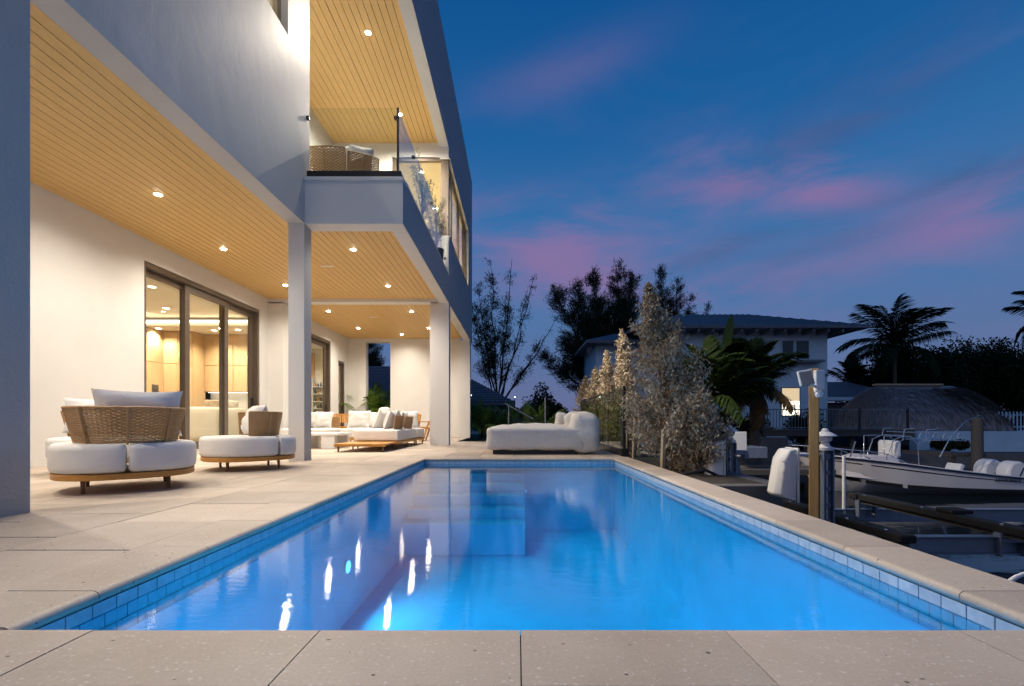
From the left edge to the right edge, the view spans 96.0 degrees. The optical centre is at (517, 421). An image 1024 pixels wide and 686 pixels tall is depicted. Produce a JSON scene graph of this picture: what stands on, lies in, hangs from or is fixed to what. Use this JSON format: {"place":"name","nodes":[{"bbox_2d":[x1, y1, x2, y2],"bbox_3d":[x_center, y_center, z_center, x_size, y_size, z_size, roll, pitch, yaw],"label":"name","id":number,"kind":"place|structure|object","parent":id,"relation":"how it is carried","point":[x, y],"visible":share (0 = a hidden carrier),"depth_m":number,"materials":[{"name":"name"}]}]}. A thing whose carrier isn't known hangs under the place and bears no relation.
{"place":"outdoors","nodes":[
{"label":"outdoors","id":0,"kind":"place"},
{"bbox_2d":[467,434,486,441],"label":"ground","id":1,"kind":"structure","parent":0,"point":[474,438],"depth_m":19.52,"materials":[{"name":"grey"}]},
{"bbox_2d":[0,0,471,517],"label":"house","id":2,"kind":"structure","parent":1,"relation":"on","point":[174,217],"depth_m":7.26,"materials":[{"name":"white paint"}]},
{"bbox_2d":[146,270,181,439],"bbox_3d":[-6.750,-1.103,8.730,0.060,3.303,1.260,0,0,0],"label":"sliding door","id":3,"kind":"structure","parent":2,"relation":"in","point":[149,274],"depth_m":9.25,"materials":[{"name":"brown metal"}]},
{"bbox_2d":[182,284,227,447],"bbox_3d":[-6.685,-1.103,9.930,0.060,3.303,1.380,0,0,0],"label":"sliding door","id":4,"kind":"structure","parent":2,"relation":"in","point":[187,290],"depth_m":9.36,"materials":[{"name":"brown metal"}]},
{"bbox_2d":[190,399,246,441],"bbox_3d":[-7.928,-0.037,12.500,1.795,1.183,1.100,0,0,0],"label":"indoor sofa","id":5,"kind":"object","parent":2,"relation":"on","point":[204,420],"visible":0.35,"depth_m":11.96,"materials":[{"name":"beige fabric"}]},
{"bbox_2d":[219,303,252,434],"bbox_3d":[-6.740,-1.103,11.100,0.080,3.303,1.240,0,0,0],"label":"sliding door","id":6,"kind":"structure","parent":2,"relation":"in","point":[231,307],"depth_m":11.40,"materials":[{"name":"brown metal"}]},
{"bbox_2d":[272,0,280,22],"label":"window","id":7,"kind":"structure","parent":2,"relation":"in","point":[276,4],"depth_m":6.64,"materials":[{"name":"brown metal"}]},
{"bbox_2d":[311,338,325,411],"bbox_3d":[-6.740,-1.087,15.280,0.080,3.273,1.860,0,0,0],"label":"sliding door","id":8,"kind":"structure","parent":2,"relation":"in","point":[313,341],"depth_m":16.08,"materials":[{"name":"brown metal"}]},
{"bbox_2d":[338,363,341,425],"bbox_3d":[-6.690,-0.812,17.280,0.080,2.723,0.500,0,0,0],"label":"hinged door","id":9,"kind":"structure","parent":2,"relation":"in","point":[340,365],"depth_m":17.45,"materials":[{"name":"wood"}]},
{"bbox_2d":[310,144,378,170],"bbox_3d":[-3.019,-4.320,8.289,1.206,0.938,1.079,0,0,0],"label":"balcony sofa","id":10,"kind":"object","parent":2,"relation":"on","point":[350,157],"visible":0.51,"depth_m":7.84,"materials":[{"name":"brown wicker"}]},
{"bbox_2d":[306,108,445,259],"bbox_3d":[-2.605,-4.426,9.697,1.530,1.139,4.815,0,0,0],"label":"glass railing","id":11,"kind":"object","parent":2,"relation":"on","point":[355,173],"visible":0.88,"depth_m":7.29,"materials":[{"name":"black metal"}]},
{"bbox_2d":[393,158,448,234],"bbox_3d":[-2.557,-5.940,12.258,1.484,2.068,0.125,0,0,0],"label":"window","id":12,"kind":"structure","parent":2,"relation":"in","point":[444,163],"depth_m":12.19,"materials":[{"name":"brown metal"}]},
{"bbox_2d":[409,148,437,233],"bbox_3d":[-2.121,-4.918,10.306,0.638,2.136,0.669,0,0,0],"label":"potted olive tree","id":13,"kind":"object","parent":2,"relation":"on","point":[422,187],"visible":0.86,"depth_m":10.23,"materials":[{"name":"green plant"}]},
{"bbox_2d":[427,188,447,259],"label":"potted olive tree","id":14,"kind":"object","parent":2,"relation":"on","point":[436,240],"visible":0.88,"depth_m":11.41,"materials":[{"name":"green plant"}]},
{"bbox_2d":[449,170,451,239],"bbox_3d":[-1.895,-5.915,12.715,0.070,2.018,0.770,0,0,0],"label":"window","id":15,"kind":"structure","parent":2,"relation":"in","point":[450,178],"depth_m":13.04,"materials":[{"name":"brown metal"}]},
{"bbox_2d":[452,181,458,258],"bbox_3d":[-1.895,-5.915,13.930,0.070,2.018,1.580,0,0,0],"label":"window","id":16,"kind":"structure","parent":2,"relation":"in","point":[454,193],"depth_m":14.66,"materials":[{"name":"brown metal"}]},
{"bbox_2d":[459,207,463,272],"bbox_3d":[-1.895,-5.915,15.430,0.070,2.018,1.340,0,0,0],"label":"window","id":17,"kind":"structure","parent":2,"relation":"in","point":[462,223],"depth_m":15.93,"materials":[{"name":"brown metal"}]},
{"bbox_2d":[464,226,465,277],"bbox_3d":[-1.895,-5.915,16.440,0.070,2.018,0.600,0,0,0],"label":"window","id":18,"kind":"structure","parent":2,"relation":"in","point":[464,226],"depth_m":16.54,"materials":[{"name":"brown metal"}]},
{"bbox_2d":[0,437,622,592],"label":"deck","id":19,"kind":"structure","parent":1,"relation":"on","point":[60,527],"depth_m":3.64,"materials":[{"name":"stone"}]},
{"bbox_2d":[45,398,158,462],"bbox_3d":[-5.125,0.166,5.756,1.069,0.918,1.123,0,0,-40],"label":"round loveseat","id":20,"kind":"object","parent":19,"relation":"on","point":[71,402],"visible":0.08,"depth_m":5.66,"materials":[{"name":"white fabric"}]},
{"bbox_2d":[47,388,196,493],"bbox_3d":[-3.700,0.166,4.379,1.069,0.918,1.123,0,0,-40],"label":"round loveseat","id":21,"kind":"object","parent":19,"relation":"on","point":[118,418],"visible":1,"depth_m":4.00,"materials":[{"name":"white fabric"}]},
{"bbox_2d":[199,405,295,471],"bbox_3d":[-3.580,0.201,6.160,1.109,0.849,1.068,0,0,-40],"label":"round loveseat","id":22,"kind":"object","parent":19,"relation":"on","point":[259,437],"visible":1,"depth_m":5.84,"materials":[{"name":"fabric"}]},
{"bbox_2d":[280,411,340,434],"bbox_3d":[-5.491,0.176,12.390,1.261,0.898,1.080,0,0,0],"label":"two seat sofa","id":23,"kind":"object","parent":19,"relation":"on","point":[323,421],"visible":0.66,"depth_m":12.35,"materials":[{"name":"white fabric"}]},
{"bbox_2d":[286,432,351,448],"bbox_3d":[-4.650,0.445,10.875,1.200,0.359,0.850,0,0,0],"label":"coffee table","id":24,"kind":"object","parent":19,"relation":"on","point":[325,440],"visible":0.66,"depth_m":10.53,"materials":[{"name":"stone"}]},
{"bbox_2d":[332,414,351,441],"bbox_3d":[-5.326,0.204,14.021,0.570,0.882,0.643,0,0,-15],"label":"teak armchair","id":25,"kind":"object","parent":19,"relation":"on","point":[343,421],"visible":0.38,"depth_m":14.27,"materials":[{"name":"wood"}]},
{"bbox_2d":[333,442,397,451],"bbox_3d":[-3.192,0.539,9.803,1.056,0.172,0.965,0,0,0],"label":"teak platform table","id":26,"kind":"object","parent":19,"relation":"on","point":[363,444],"visible":1,"depth_m":9.36,"materials":[{"name":"wood"}]},
{"bbox_2d":[340,407,424,448],"bbox_3d":[-3.705,0.133,11.805,2.090,0.984,2.990,0,0,0],"label":"sectional sofa","id":27,"kind":"object","parent":19,"relation":"on","point":[384,424],"visible":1,"depth_m":11.10,"materials":[{"name":"white fabric"}]},
{"bbox_2d":[418,421,429,441],"bbox_3d":[-2.958,0.204,14.600,0.643,0.882,0.570,0,0,0],"label":"teak armchair","id":28,"kind":"object","parent":19,"relation":"on","point":[427,427],"visible":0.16,"depth_m":14.34,"materials":[{"name":"wood"}]},
{"bbox_2d":[486,411,600,453],"bbox_3d":[0.512,0.215,9.455,2.195,0.839,1.718,0,0,0],"label":"daybed","id":29,"kind":"object","parent":19,"relation":"on","point":[573,432],"visible":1,"depth_m":8.64,"materials":[{"name":"white fabric"}]},
{"bbox_2d":[581,386,628,455],"bbox_3d":[1.925,-0.005,11.100,0.130,1.260,5.800,0,0,0],"label":"glass fence","id":30,"kind":"object","parent":19,"relation":"on","point":[624,451],"visible":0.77,"depth_m":8.25,"materials":[{"name":"glass"}]},
{"bbox_2d":[338,388,387,411],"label":"areca palm","id":31,"kind":"object","parent":1,"relation":"on","point":[373,404],"visible":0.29,"depth_m":18.27,"materials":[{"name":"green plant"}]},
{"bbox_2d":[368,343,386,365],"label":"casuarina tree","id":32,"kind":"object","parent":1,"relation":"on","point":[373,359],"visible":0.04,"depth_m":39.57,"materials":[{"name":"green plant"}]},
{"bbox_2d":[368,381,389,407],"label":"areca palm","id":33,"kind":"object","parent":1,"relation":"on","point":[376,388],"visible":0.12,"depth_m":19.79,"materials":[{"name":"green plant"}]},
{"bbox_2d":[368,366,513,433],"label":"neighbour house","id":34,"kind":"structure","parent":1,"relation":"on","point":[381,376],"depth_m":27.69,"materials":[{"name":"paint"}]},
{"bbox_2d":[471,397,495,439],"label":"areca palm","id":35,"kind":"object","parent":1,"relation":"on","point":[478,415],"visible":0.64,"depth_m":19.04,"materials":[{"name":"green plant"}]},
{"bbox_2d":[471,402,502,437],"bbox_3d":[-1.599,0.038,21.428,1.890,1.883,1.054,0,0,0],"label":"shrub","id":36,"kind":"object","parent":1,"relation":"on","point":[488,418],"visible":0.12,"depth_m":21.29,"materials":[{"name":"green plant"}]},
{"bbox_2d":[471,401,521,438],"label":"areca palm","id":37,"kind":"object","parent":1,"relation":"on","point":[491,418],"visible":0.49,"depth_m":20.02,"materials":[{"name":"green plant"}]},
{"bbox_2d":[0,457,1023,685],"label":"pool","id":38,"kind":"structure","parent":1,"relation":"in","point":[681,580],"depth_m":2.47,"materials":[{"name":"liquid"}]},
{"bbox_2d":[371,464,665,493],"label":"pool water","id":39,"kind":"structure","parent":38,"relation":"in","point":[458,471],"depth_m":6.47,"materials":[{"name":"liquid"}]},
{"bbox_2d":[471,258,556,396],"bbox_3d":[-0.724,-5.597,33.681,7.196,13.443,3.302,0,0,15],"label":"casuarina tree","id":40,"kind":"object","parent":1,"relation":"on","point":[490,354],"visible":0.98,"depth_m":33.95,"materials":[{"name":"green plant"}]},
{"bbox_2d":[496,405,535,424],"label":"areca palm","id":41,"kind":"object","parent":1,"relation":"on","point":[524,407],"visible":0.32,"depth_m":21.27,"materials":[{"name":"green plant"}]},
{"bbox_2d":[505,398,545,424],"bbox_3d":[0.266,-0.003,15.009,1.344,1.536,0.062,0,0,0],"label":"garden handrail","id":42,"kind":"object","parent":1,"relation":"on","point":[524,413],"visible":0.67,"depth_m":15.00,"materials":[{"name":"metal"}]},
{"bbox_2d":[514,399,550,422],"bbox_3d":[0.611,-0.032,21.945,1.960,2.022,1.290,0,0,0],"label":"shrub","id":43,"kind":"object","parent":1,"relation":"on","point":[535,407],"visible":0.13,"depth_m":21.63,"materials":[{"name":"green plant"}]},
{"bbox_2d":[520,382,556,410],"bbox_3d":[1.401,-0.856,29.876,2.838,3.667,2.776,0,0,-14],"label":"shrub","id":44,"kind":"object","parent":1,"relation":"on","point":[544,394],"visible":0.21,"depth_m":30.03,"materials":[{"name":"green plant"}]},
{"bbox_2d":[520,401,564,423],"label":"areca palm","id":45,"kind":"object","parent":1,"relation":"on","point":[538,418],"visible":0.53,"depth_m":18.60,"materials":[{"name":"green plant"}]},
{"bbox_2d":[539,399,568,423],"bbox_3d":[1.882,-0.115,24.234,1.999,2.186,1.685,0,0,0],"label":"shrub","id":46,"kind":"object","parent":1,"relation":"on","point":[553,407],"visible":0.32,"depth_m":23.88,"materials":[{"name":"green plant"}]},
{"bbox_2d":[600,442,759,482],"bbox_3d":[2.417,0.743,13.460,0.925,0.035,16.080,0,0,0],"label":"garden bed","id":47,"kind":"object","parent":1,"relation":"on","point":[655,461],"visible":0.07,"depth_m":6.18,"materials":[{"name":"soil"}]},
{"bbox_2d":[572,376,599,412],"bbox_3d":[2.330,-0.420,15.945,1.613,2.348,1.365,0,0,0],"label":"silver buttonwood","id":48,"kind":"object","parent":47,"relation":"on","point":[584,384],"visible":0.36,"depth_m":15.84,"materials":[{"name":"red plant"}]},
{"bbox_2d":[581,366,616,445],"bbox_3d":[2.485,-0.415,13.537,1.324,2.445,1.542,0,0,30],"label":"silver buttonwood","id":49,"kind":"object","parent":47,"relation":"on","point":[591,396],"visible":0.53,"depth_m":13.49,"materials":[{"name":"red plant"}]},
{"bbox_2d":[591,349,621,447],"bbox_3d":[2.401,-0.524,11.403,1.285,2.539,1.196,0,0,-33],"label":"silver buttonwood","id":50,"kind":"object","parent":47,"relation":"on","point":[606,373],"visible":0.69,"depth_m":11.32,"materials":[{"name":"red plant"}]},
{"bbox_2d":[600,328,655,456],"bbox_3d":[2.311,-0.601,9.629,1.214,2.693,1.212,0,0,0],"label":"silver buttonwood","id":51,"kind":"object","parent":47,"relation":"on","point":[624,374],"visible":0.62,"depth_m":9.51,"materials":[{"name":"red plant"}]},
{"bbox_2d":[598,282,716,469],"bbox_3d":[2.135,-0.701,6.965,1.791,2.894,2.130,0,0,0],"label":"silver buttonwood","id":52,"kind":"object","parent":47,"relation":"on","point":[655,330],"visible":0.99,"depth_m":6.85,"materials":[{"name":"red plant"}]},
{"bbox_2d":[660,430,665,468],"bbox_3d":[2.074,0.472,6.550,0.076,0.708,0.055,0,0,-20],"label":"wooden stake","id":53,"kind":"object","parent":47,"relation":"on","point":[663,453],"visible":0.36,"depth_m":6.53,"materials":[{"name":"brown wood"}]},
{"bbox_2d":[681,469,721,476],"bbox_3d":[2.423,0.705,6.100,0.554,0.159,0.139,0,0,0],"label":"lift drive shaft","id":54,"kind":"object","parent":47,"relation":"on","point":[701,471],"visible":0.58,"depth_m":6.07,"materials":[{"name":"metal"}]},
{"bbox_2d":[662,380,748,473],"bbox_3d":[2.636,0.135,6.578,1.043,1.496,1.328,0,0,0],"label":"silver buttonwood","id":55,"kind":"object","parent":47,"relation":"on","point":[697,451],"visible":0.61,"depth_m":6.41,"materials":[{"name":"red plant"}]},
{"bbox_2d":[704,441,725,474],"bbox_3d":[2.713,0.542,6.365,0.235,0.553,0.294,0,0,8],"label":"lift motor cover","id":56,"kind":"object","parent":47,"relation":"on","point":[719,467],"visible":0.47,"depth_m":6.23,"materials":[{"name":"white plastic"}]},
{"bbox_2d":[767,447,799,502],"bbox_3d":[2.729,0.542,4.765,0.235,0.546,0.294,0,0,8],"label":"lift motor cover","id":57,"kind":"object","parent":1,"relation":"on","point":[784,480],"visible":1,"depth_m":4.63,"materials":[{"name":"white plastic"}]},
{"bbox_2d":[370,0,1023,411],"label":"sky","id":58,"kind":"structure","parent":0,"point":[819,160],"materials":[{"name":"blue"}]},
{"bbox_2d":[574,314,869,445],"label":"two storey house","id":59,"kind":"structure","parent":0,"point":[810,337],"depth_m":30.00,"materials":[{"name":"paint"}]},
{"bbox_2d":[781,340,794,359],"bbox_3d":[17.600,-4.660,29.964,0.860,1.330,0.069,0,0,0],"label":"window","id":60,"kind":"structure","parent":59,"relation":"in","point":[787,346],"depth_m":29.93,"materials":[{"name":"glass"}]},
{"bbox_2d":[781,387,799,415],"bbox_3d":[17.775,-1.275,29.949,1.250,1.900,0.099,0,0,0],"label":"window","id":61,"kind":"structure","parent":59,"relation":"in","point":[793,393],"depth_m":29.92,"materials":[{"name":"white"}]},
{"bbox_2d":[795,340,809,359],"bbox_3d":[18.550,-4.660,29.964,0.960,1.330,0.069,0,0,0],"label":"window","id":62,"kind":"structure","parent":59,"relation":"in","point":[800,345],"depth_m":29.93,"materials":[{"name":"glass"}]},
{"bbox_2d":[600,441,1023,506],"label":"seawall","id":63,"kind":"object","parent":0,"point":[757,491],"visible":0.09,"depth_m":22.00,"materials":[{"name":"concrete"}]},
{"bbox_2d":[649,334,776,425],"bbox_3d":[6.389,-0.794,15.198,3.544,4.038,3.578,0,0,-40],"label":"date palm","id":64,"kind":"object","parent":63,"relation":"on","point":[726,371],"visible":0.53,"depth_m":14.48,"materials":[{"name":"green plant"}]},
{"bbox_2d":[683,314,779,440],"bbox_3d":[7.341,-1.298,16.077,3.488,4.846,3.313,0,0,0],"label":"banana plant","id":65,"kind":"object","parent":63,"relation":"on","point":[731,345],"visible":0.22,"depth_m":15.83,"materials":[{"name":"green plant"}]},
{"bbox_2d":[724,337,809,458],"bbox_3d":[9.012,-0.911,17.537,3.632,4.671,3.817,0,0,0],"label":"date palm","id":66,"kind":"object","parent":63,"relation":"on","point":[758,409],"visible":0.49,"depth_m":17.03,"materials":[{"name":"green plant"}]},
{"bbox_2d":[835,508,1023,521],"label":"lift cross beam","id":67,"kind":"structure","parent":63,"relation":"attached to","point":[994,514],"depth_m":8.14,"materials":[{"name":"metal"}]},
{"bbox_2d":[842,455,845,513],"bbox_3d":[5.780,1.112,8.150,0.056,1.025,0.056,0,0,0],"label":"guide pole","id":68,"kind":"object","parent":67,"relation":"on","point":[844,482],"visible":1,"depth_m":8.12,"materials":[{"name":"white plastic"}]},
{"bbox_2d":[855,500,876,516],"bbox_3d":[6.100,1.520,8.055,0.320,0.290,0.090,0,0,0],"label":"bunk bracket","id":69,"kind":"object","parent":67,"relation":"attached to","point":[858,505],"visible":0.76,"depth_m":8.02,"materials":[{"name":"metal"}]},
{"bbox_2d":[868,534,1021,554],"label":"lift cross beam","id":70,"kind":"structure","parent":63,"relation":"attached to","point":[956,544],"depth_m":5.74,"materials":[{"name":"metal"}]},
{"bbox_2d":[783,499,916,546],"bbox_3d":[4.550,1.395,6.975,0.200,0.159,3.250,0,0,0],"label":"lift bunk","id":71,"kind":"object","parent":70,"relation":"on","point":[893,536],"visible":0.55,"depth_m":5.92,"materials":[{"name":"black carpet"}]},
{"bbox_2d":[849,493,1023,541],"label":"lift bunk","id":72,"kind":"object","parent":70,"relation":"on","point":[1012,531],"visible":0.98,"depth_m":6.47,"materials":[{"name":"wood"}]},
{"bbox_2d":[936,507,972,513],"bbox_3d":[6.150,1.255,6.485,0.300,0.060,0.270,0,0,0],"label":"bunk bumper","id":73,"kind":"object","parent":72,"relation":"on","point":[952,510],"visible":1,"depth_m":6.41,"materials":[{"name":"rubber"}]},
{"bbox_2d":[993,532,1023,556],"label":"bunk bracket","id":74,"kind":"object","parent":70,"relation":"attached to","point":[999,541],"visible":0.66,"depth_m":5.67,"materials":[{"name":"metal"}]},
{"bbox_2d":[630,424,1023,452],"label":"bank","id":75,"kind":"structure","parent":0,"point":[905,444],"depth_m":26.82,"materials":[{"name":"soil"}]},
{"bbox_2d":[535,258,644,395],"bbox_3d":[6.085,-6.277,37.753,9.495,14.804,5.102,0,0,0],"label":"casuarina tree","id":76,"kind":"object","parent":75,"relation":"on","point":[618,310],"visible":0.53,"depth_m":37.43,"materials":[{"name":"green plant"}]},
{"bbox_2d":[640,264,711,315],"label":"casuarina tree","id":77,"kind":"object","parent":75,"relation":"on","point":[664,300],"visible":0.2,"depth_m":45.74,"materials":[{"name":"green plant"}]},
{"bbox_2d":[715,414,775,445],"bbox_3d":[11.562,0.513,23.959,3.103,2.457,2.220,0,0,0],"label":"shrub","id":78,"kind":"object","parent":75,"relation":"on","point":[744,426],"visible":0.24,"depth_m":23.53,"materials":[{"name":"green plant"}]},
{"bbox_2d":[782,408,825,448],"bbox_3d":[16.044,0.377,25.785,2.172,2.722,1.897,0,0,-39],"label":"shrub","id":79,"kind":"object","parent":75,"relation":"on","point":[799,440],"visible":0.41,"depth_m":25.73,"materials":[{"name":"green plant"}]},
{"bbox_2d":[748,429,914,452],"bbox_3d":[15.303,1.465,23.400,7.207,2.120,3.000,0,0,0],"label":"dock","id":80,"kind":"object","parent":75,"relation":"on","point":[851,434],"visible":0.56,"depth_m":21.93,"materials":[{"name":"grey wood"}]},
{"bbox_2d":[762,408,908,429],"bbox_3d":[15.250,-0.116,22.120,7.080,1.039,0.080,0,0,0],"label":"dock railing","id":81,"kind":"object","parent":80,"relation":"on","point":[859,427],"visible":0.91,"depth_m":22.11,"materials":[{"name":"black metal"}]},
{"bbox_2d":[836,364,874,401],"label":"broad tree","id":82,"kind":"object","parent":75,"relation":"on","point":[867,375],"visible":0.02,"depth_m":41.07,"materials":[{"name":"green plant"}]},
{"bbox_2d":[827,354,885,386],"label":"date palm","id":83,"kind":"object","parent":75,"relation":"on","point":[857,373],"visible":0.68,"depth_m":35.48,"materials":[{"name":"green plant"}]},
{"bbox_2d":[827,382,888,444],"bbox_3d":[23.010,-0.650,33.600,5.580,4.450,6.800,0,0,0],"label":"annex","id":84,"kind":"object","parent":75,"relation":"on","point":[837,392],"visible":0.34,"depth_m":31.00,"materials":[{"name":"paint"}]},
{"bbox_2d":[834,293,957,438],"bbox_3d":[27.064,-3.658,33.400,7.120,10.967,6.568,0,0,41],"label":"coconut palm","id":85,"kind":"object","parent":75,"relation":"on","point":[905,321],"visible":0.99,"depth_m":32.53,"materials":[{"name":"green plant"}]},
{"bbox_2d":[864,338,970,441],"bbox_3d":[30.282,-2.503,35.664,6.961,8.475,6.012,0,0,0],"label":"broad tree","id":86,"kind":"object","parent":75,"relation":"on","point":[908,366],"visible":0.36,"depth_m":33.88,"materials":[{"name":"green plant"}]},
{"bbox_2d":[819,384,1015,449],"bbox_3d":[23.391,-0.320,27.286,8.362,3.790,6.128,0,0,0],"label":"thatched hut","id":87,"kind":"object","parent":75,"relation":"on","point":[941,407],"visible":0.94,"depth_m":25.45,"materials":[{"name":"plant"}]},
{"bbox_2d":[910,437,929,449],"bbox_3d":[20.575,1.200,23.550,0.650,0.750,0.500,0,0,0],"label":"storage box","id":88,"kind":"object","parent":75,"relation":"on","point":[925,445],"visible":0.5,"depth_m":23.30,"materials":[{"name":"paint"}]},
{"bbox_2d":[904,335,992,438],"bbox_3d":[36.343,-2.858,39.995,8.322,9.187,4.910,0,0,0],"label":"broad tree","id":89,"kind":"object","parent":75,"relation":"on","point":[973,360],"visible":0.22,"depth_m":38.98,"materials":[{"name":"green plant"}]},
{"bbox_2d":[929,439,970,450],"bbox_3d":[21.535,1.290,22.951,1.639,0.911,1.003,0,0,36],"label":"shrub","id":90,"kind":"object","parent":75,"relation":"on","point":[951,445],"visible":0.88,"depth_m":22.72,"materials":[{"name":"green plant"}]},
{"bbox_2d":[956,336,1023,428],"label":"broad tree","id":91,"kind":"object","parent":75,"relation":"on","point":[988,348],"visible":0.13,"depth_m":40.38,"materials":[{"name":"green plant"}]},
{"bbox_2d":[980,341,1023,429],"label":"broad tree","id":92,"kind":"object","parent":75,"relation":"on","point":[1011,388],"visible":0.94,"depth_m":37.95,"materials":[{"name":"green plant"}]},
{"bbox_2d":[998,412,1023,430],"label":"picket fence","id":93,"kind":"object","parent":75,"relation":"on","point":[1017,426],"visible":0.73,"depth_m":24.94,"materials":[{"name":"paint"}]},
{"bbox_2d":[1001,291,1023,350],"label":"coconut palm","id":94,"kind":"object","parent":75,"relation":"on","point":[1018,308],"visible":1,"depth_m":25.98,"materials":[{"name":"green plant"}]},
{"bbox_2d":[749,468,1023,584],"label":"canal water","id":95,"kind":"structure","parent":0,"point":[1006,566],"depth_m":11.91,"materials":[{"name":"black liquid"}]},
{"bbox_2d":[723,425,737,472],"bbox_3d":[3.090,1.440,6.700,0.246,2.770,0.246,0,0,0],"label":"lift piling","id":96,"kind":"object","parent":95,"relation":"in","point":[731,459],"visible":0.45,"depth_m":6.65,"materials":[{"name":"wood"}]},
{"bbox_2d":[737,450,748,458],"bbox_3d":[3.211,0.483,6.750,0.309,0.122,0.120,0,0,0],"label":"lift bracket","id":97,"kind":"object","parent":96,"relation":"attached to","point":[744,454],"visible":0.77,"depth_m":6.70,"materials":[{"name":"metal"}]},
{"bbox_2d":[757,437,787,465],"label":"concrete pier","id":98,"kind":"structure","parent":95,"relation":"in","point":[773,444],"depth_m":20.00,"materials":[{"name":"concrete"}]},
{"bbox_2d":[740,466,835,474],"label":"side pier","id":99,"kind":"structure","parent":95,"relation":"in","point":[758,470],"depth_m":11.85,"materials":[{"name":"grey wood"}]},
{"bbox_2d":[737,446,767,457],"bbox_3d":[6.258,0.817,12.350,0.550,0.300,0.700,0,0,0],"label":"dock box","id":100,"kind":"object","parent":99,"relation":"on","point":[757,452],"visible":0.62,"depth_m":12.00,"materials":[{"name":"plastic"}]},
{"bbox_2d":[733,432,746,455],"bbox_3d":[5.758,0.583,12.030,0.450,0.633,0.060,0,0,0],"label":"white panel","id":101,"kind":"object","parent":100,"relation":"on","point":[740,438],"visible":0.35,"depth_m":12.00,"materials":[{"name":"plastic"}]},
{"bbox_2d":[809,368,818,518],"bbox_3d":[2.752,1.069,4.270,0.078,3.111,0.078,0,0,36],"label":"wooden post","id":102,"kind":"object","parent":95,"relation":"in","point":[813,456],"visible":0.49,"depth_m":4.24,"materials":[{"name":"brown wood"}]},
{"bbox_2d":[797,369,824,397],"bbox_3d":[2.659,-0.341,4.156,0.275,0.255,0.148,0,0,0],"label":"floodlight","id":103,"kind":"object","parent":102,"relation":"attached to","point":[815,379],"visible":1,"depth_m":4.13,"materials":[{"name":"white plastic"}]},
{"bbox_2d":[819,428,837,523],"bbox_3d":[3.273,1.450,4.900,0.227,2.751,0.227,0,0,0],"label":"lift piling","id":104,"kind":"object","parent":95,"relation":"in","point":[826,483],"visible":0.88,"depth_m":4.85,"materials":[{"name":"wood"}]},
{"bbox_2d":[792,427,1023,493],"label":"motorboat","id":105,"kind":"object","parent":95,"relation":"on","point":[884,470],"visible":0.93,"depth_m":13.91,"materials":[{"name":"paint"}]},
{"bbox_2d":[902,450,985,462],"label":"finger pier","id":106,"kind":"structure","parent":95,"relation":"in","point":[952,456],"depth_m":17.88,"materials":[{"name":"grey wood"}]},
{"bbox_2d":[970,418,983,470],"bbox_3d":[16.976,1.342,17.000,0.380,2.967,0.370,0,0,0],"label":"mooring piling","id":107,"kind":"object","parent":95,"relation":"in","point":[977,438],"visible":0.65,"depth_m":16.89,"materials":[{"name":"brown wood"}]},
{"bbox_2d":[915,431,1023,451],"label":"white garden wall","id":108,"kind":"structure","parent":0,"point":[1003,441],"depth_m":23.90,"materials":[{"name":"paint"}]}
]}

